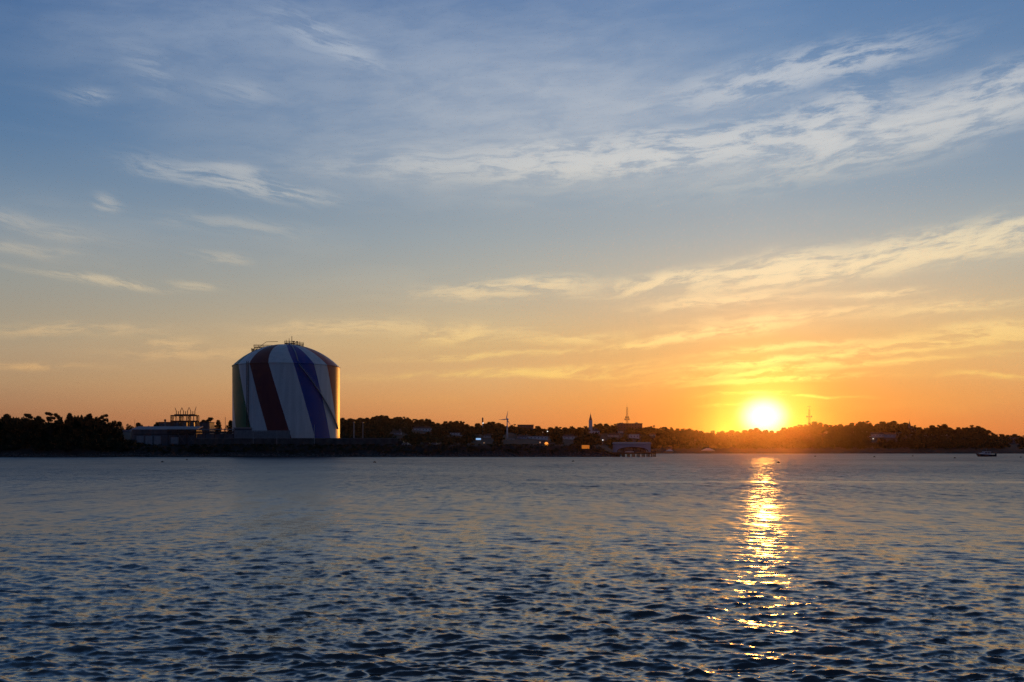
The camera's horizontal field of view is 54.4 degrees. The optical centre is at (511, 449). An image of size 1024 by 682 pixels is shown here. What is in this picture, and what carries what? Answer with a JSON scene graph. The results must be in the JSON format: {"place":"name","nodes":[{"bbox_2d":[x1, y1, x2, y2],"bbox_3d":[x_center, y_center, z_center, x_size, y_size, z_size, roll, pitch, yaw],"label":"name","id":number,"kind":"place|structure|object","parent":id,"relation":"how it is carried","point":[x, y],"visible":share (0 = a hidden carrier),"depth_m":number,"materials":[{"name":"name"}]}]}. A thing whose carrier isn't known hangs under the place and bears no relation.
{"place":"outdoors","nodes":[
{"label":"outdoors","id":0,"kind":"place"},
{"bbox_2d":[0,454,1023,681],"bbox_3d":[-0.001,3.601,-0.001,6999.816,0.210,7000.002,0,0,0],"label":"water","id":1,"kind":"structure","parent":0,"point":[787,568],"depth_m":29.98,"materials":[{"name":"blue liquid"}]},
{"bbox_2d":[611,450,655,456],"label":"pier","id":2,"kind":"structure","parent":1,"relation":"in","point":[637,453],"depth_m":482.85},
{"bbox_2d":[612,442,651,451],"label":"pier shed","id":3,"kind":"structure","parent":2,"relation":"on","point":[645,446],"depth_m":484.20,"materials":[{"name":"grey paint"}]},
{"bbox_2d":[976,451,996,456],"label":"motorboat","id":4,"kind":"object","parent":1,"relation":"on","point":[985,454],"visible":0.98,"depth_m":498.86,"materials":[{"name":"white paint"}]},
{"bbox_2d":[0,428,1023,456],"bbox_3d":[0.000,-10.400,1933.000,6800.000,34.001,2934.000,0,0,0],"label":"ground","id":5,"kind":"structure","parent":0,"point":[513,438],"depth_m":491.59,"materials":[{"name":"soil"}]},
{"bbox_2d":[1,414,11,430],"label":"tree","id":6,"kind":"object","parent":5,"relation":"on","point":[7,417],"visible":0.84,"depth_m":501.03,"materials":[{"name":"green plant"}]},
{"bbox_2d":[17,413,40,431],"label":"tree","id":7,"kind":"object","parent":5,"relation":"on","point":[27,424],"visible":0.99,"depth_m":494.48,"materials":[{"name":"green plant"}]},
{"bbox_2d":[38,412,63,443],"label":"tree","id":8,"kind":"object","parent":5,"relation":"on","point":[48,424],"visible":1,"depth_m":493.15,"materials":[{"name":"green plant"}]},
{"bbox_2d":[64,413,75,434],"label":"tree","id":9,"kind":"object","parent":5,"relation":"on","point":[68,422],"visible":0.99,"depth_m":496.09,"materials":[{"name":"green plant"}]},
{"bbox_2d":[0,416,143,451],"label":"trees","id":10,"kind":"object","parent":5,"relation":"on","point":[60,437],"visible":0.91,"depth_m":495.03,"materials":[{"name":"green plant"}]},
{"bbox_2d":[70,415,85,437],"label":"tree","id":11,"kind":"object","parent":5,"relation":"on","point":[76,418],"visible":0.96,"depth_m":497.84,"materials":[{"name":"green plant"}]},
{"bbox_2d":[84,413,95,443],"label":"tree","id":12,"kind":"object","parent":5,"relation":"on","point":[88,418],"visible":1,"depth_m":496.76,"materials":[{"name":"green plant"}]},
{"bbox_2d":[98,414,109,437],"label":"tree","id":13,"kind":"object","parent":5,"relation":"on","point":[104,425],"visible":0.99,"depth_m":496.11,"materials":[{"name":"green plant"}]},
{"bbox_2d":[109,420,116,427],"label":"tree","id":14,"kind":"object","parent":5,"relation":"on","point":[113,423],"visible":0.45,"depth_m":510.45,"materials":[{"name":"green plant"}]},
{"bbox_2d":[115,421,124,430],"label":"tree","id":15,"kind":"object","parent":5,"relation":"on","point":[119,424],"visible":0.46,"depth_m":519.12,"materials":[{"name":"green plant"}]},
{"bbox_2d":[123,430,131,442],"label":"yard hut","id":16,"kind":"object","parent":5,"relation":"on","point":[127,434],"visible":0.43,"depth_m":506.00,"materials":[{"name":"beige paint"}]},
{"bbox_2d":[125,424,133,429],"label":"tree","id":17,"kind":"object","parent":5,"relation":"on","point":[129,427],"visible":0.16,"depth_m":590.10,"materials":[{"name":"green plant"}]},
{"bbox_2d":[130,426,202,444],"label":"warehouse","id":18,"kind":"structure","parent":5,"relation":"on","point":[152,435],"depth_m":500.00,"materials":[{"name":"metal"}]},
{"bbox_2d":[171,437,178,444],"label":"storage container","id":19,"kind":"object","parent":5,"relation":"on","point":[174,440],"visible":1,"depth_m":496.20,"materials":[{"name":"metal"}]},
{"bbox_2d":[170,408,198,425],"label":"switch gantry","id":20,"kind":"object","parent":5,"relation":"on","point":[188,422],"visible":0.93,"depth_m":534.61,"materials":[{"name":"metal"}]},
{"bbox_2d":[159,422,214,433],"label":"plant building","id":21,"kind":"structure","parent":5,"relation":"on","point":[207,425],"depth_m":560.00,"materials":[{"name":"concrete"}]},
{"bbox_2d":[167,429,234,444],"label":"pipe canopy","id":22,"kind":"object","parent":5,"relation":"on","point":[205,435],"visible":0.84,"depth_m":497.70,"materials":[{"name":"metal"}]},
{"bbox_2d":[202,417,217,428],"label":"tree","id":23,"kind":"object","parent":5,"relation":"on","point":[210,419],"visible":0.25,"depth_m":610.36,"materials":[{"name":"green plant"}]},
{"bbox_2d":[214,420,221,436],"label":"tree","id":24,"kind":"object","parent":5,"relation":"on","point":[218,424],"visible":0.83,"depth_m":613.97,"materials":[{"name":"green plant"}]},
{"bbox_2d":[224,420,231,433],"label":"tree","id":25,"kind":"object","parent":5,"relation":"on","point":[229,426],"visible":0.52,"depth_m":609.16,"materials":[{"name":"green plant"}]},
{"bbox_2d":[233,427,251,430],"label":"pump house","id":26,"kind":"structure","parent":5,"relation":"on","point":[243,428],"depth_m":503.00,"materials":[{"name":"metal"}]},
{"bbox_2d":[234,430,289,437],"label":"slatted fence","id":27,"kind":"object","parent":5,"relation":"on","point":[261,434],"visible":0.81,"depth_m":497.60,"materials":[{"name":"metal"}]},
{"bbox_2d":[232,341,339,437],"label":"storage tank","id":28,"kind":"object","parent":5,"relation":"on","point":[293,388],"visible":0.94,"depth_m":505.29,"materials":[{"name":"metal"}]},
{"bbox_2d":[194,438,397,445],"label":"dike wall","id":29,"kind":"structure","parent":5,"relation":"on","point":[303,441],"depth_m":495.60,"materials":[{"name":"concrete"}]},
{"bbox_2d":[0,450,617,456],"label":"shore rocks","id":30,"kind":"object","parent":5,"relation":"on","point":[359,454],"visible":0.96,"depth_m":482.44,"materials":[{"name":"black stone"}]},
{"bbox_2d":[95,443,617,455],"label":"bank weeds","id":31,"kind":"object","parent":5,"relation":"on","point":[352,445],"visible":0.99,"depth_m":489.74,"materials":[{"name":"green plant"}]},
{"bbox_2d":[374,415,388,419],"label":"tree","id":32,"kind":"object","parent":5,"relation":"on","point":[378,417],"visible":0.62,"depth_m":1148.07,"materials":[{"name":"green plant"}]},
{"bbox_2d":[413,426,431,431],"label":"house","id":33,"kind":"structure","parent":5,"relation":"on","point":[426,428],"depth_m":1051.00,"materials":[{"name":"white paint"}]},
{"bbox_2d":[445,421,455,427],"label":"tree","id":34,"kind":"object","parent":5,"relation":"on","point":[450,423],"visible":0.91,"depth_m":1136.98,"materials":[{"name":"green plant"}]},
{"bbox_2d":[450,432,461,435],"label":"house","id":35,"kind":"structure","parent":5,"relation":"on","point":[454,433],"depth_m":1024.00,"materials":[{"name":"white paint"}]},
{"bbox_2d":[458,421,465,431],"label":"tree","id":36,"kind":"object","parent":5,"relation":"on","point":[461,423],"visible":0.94,"depth_m":1136.28,"materials":[{"name":"green plant"}]},
{"bbox_2d":[501,412,509,438],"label":"wind turbine","id":37,"kind":"object","parent":5,"relation":"on","point":[507,419],"visible":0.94,"depth_m":921.40,"materials":[{"name":"white paint"}]},
{"bbox_2d":[517,434,527,438],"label":"house","id":38,"kind":"structure","parent":5,"relation":"on","point":[524,436],"depth_m":951.60,"materials":[{"name":"grey paint"}]},
{"bbox_2d":[518,425,533,429],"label":"apartment block","id":39,"kind":"structure","parent":5,"relation":"on","point":[528,426],"depth_m":1134.00,"materials":[{"name":"brick"}]},
{"bbox_2d":[527,436,547,439],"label":"house","id":40,"kind":"structure","parent":5,"relation":"on","point":[539,437],"depth_m":967.00,"materials":[{"name":"white paint"}]},
{"bbox_2d":[539,441,549,444],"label":"kiosk","id":41,"kind":"object","parent":5,"relation":"on","point":[543,442],"visible":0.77,"depth_m":690.60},
{"bbox_2d":[562,434,574,439],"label":"house","id":42,"kind":"structure","parent":5,"relation":"on","point":[571,437],"depth_m":993.90,"materials":[{"name":"white paint"}]},
{"bbox_2d":[581,445,589,448],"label":"light box","id":43,"kind":"object","parent":5,"relation":"on","point":[585,446],"visible":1,"depth_m":488.48,"materials":[{"name":"plastic"}]},
{"bbox_2d":[589,412,599,433],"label":"church","id":44,"kind":"structure","parent":5,"relation":"on","point":[590,427],"depth_m":1118.11,"materials":[{"name":"white paint"}]},
{"bbox_2d":[595,423,602,429],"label":"tree","id":45,"kind":"object","parent":5,"relation":"on","point":[599,425],"visible":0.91,"depth_m":1136.01,"materials":[{"name":"green plant"}]},
{"bbox_2d":[608,433,618,436],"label":"house","id":46,"kind":"structure","parent":5,"relation":"on","point":[613,435],"depth_m":1063.00,"materials":[{"name":"beige paint"}]},
{"bbox_2d":[616,422,642,433],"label":"apartment block","id":47,"kind":"structure","parent":5,"relation":"on","point":[623,427],"depth_m":1134.00,"materials":[{"name":"brick"}]},
{"bbox_2d":[629,434,638,438],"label":"house","id":48,"kind":"structure","parent":5,"relation":"on","point":[634,436],"depth_m":1064.00,"materials":[{"name":"white paint"}]},
{"bbox_2d":[340,418,1023,450],"bbox_3d":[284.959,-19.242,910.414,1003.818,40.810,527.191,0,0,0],"label":"woodland","id":49,"kind":"object","parent":5,"relation":"on","point":[841,437],"visible":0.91,"depth_m":938.23,"materials":[{"name":"green plant"}]},
{"bbox_2d":[727,430,735,435],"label":"tree","id":50,"kind":"object","parent":5,"relation":"on","point":[730,432],"visible":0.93,"depth_m":1137.78,"materials":[{"name":"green plant"}]},
{"bbox_2d":[849,423,856,432],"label":"tree","id":51,"kind":"object","parent":5,"relation":"on","point":[852,425],"visible":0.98,"depth_m":1136.07,"materials":[{"name":"green plant"}]},
{"bbox_2d":[869,432,883,436],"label":"house","id":52,"kind":"structure","parent":5,"relation":"on","point":[877,434],"depth_m":1067.00,"materials":[{"name":"white paint"}]},
{"bbox_2d":[884,434,895,437],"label":"house","id":53,"kind":"structure","parent":5,"relation":"on","point":[890,435],"depth_m":1064.00,"materials":[{"name":"grey paint"}]},
{"bbox_2d":[959,427,971,432],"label":"tree","id":54,"kind":"object","parent":5,"relation":"on","point":[966,429],"visible":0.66,"depth_m":1136.13,"materials":[{"name":"green plant"}]},
{"bbox_2d":[970,425,980,430],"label":"tree","id":55,"kind":"object","parent":5,"relation":"on","point":[976,428],"visible":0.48,"depth_m":1152.76,"materials":[{"name":"green plant"}]},
{"bbox_2d":[0,0,1023,436],"label":"sky","id":56,"kind":"structure","parent":0,"point":[705,216],"materials":[{"name":"blue"}]}
]}

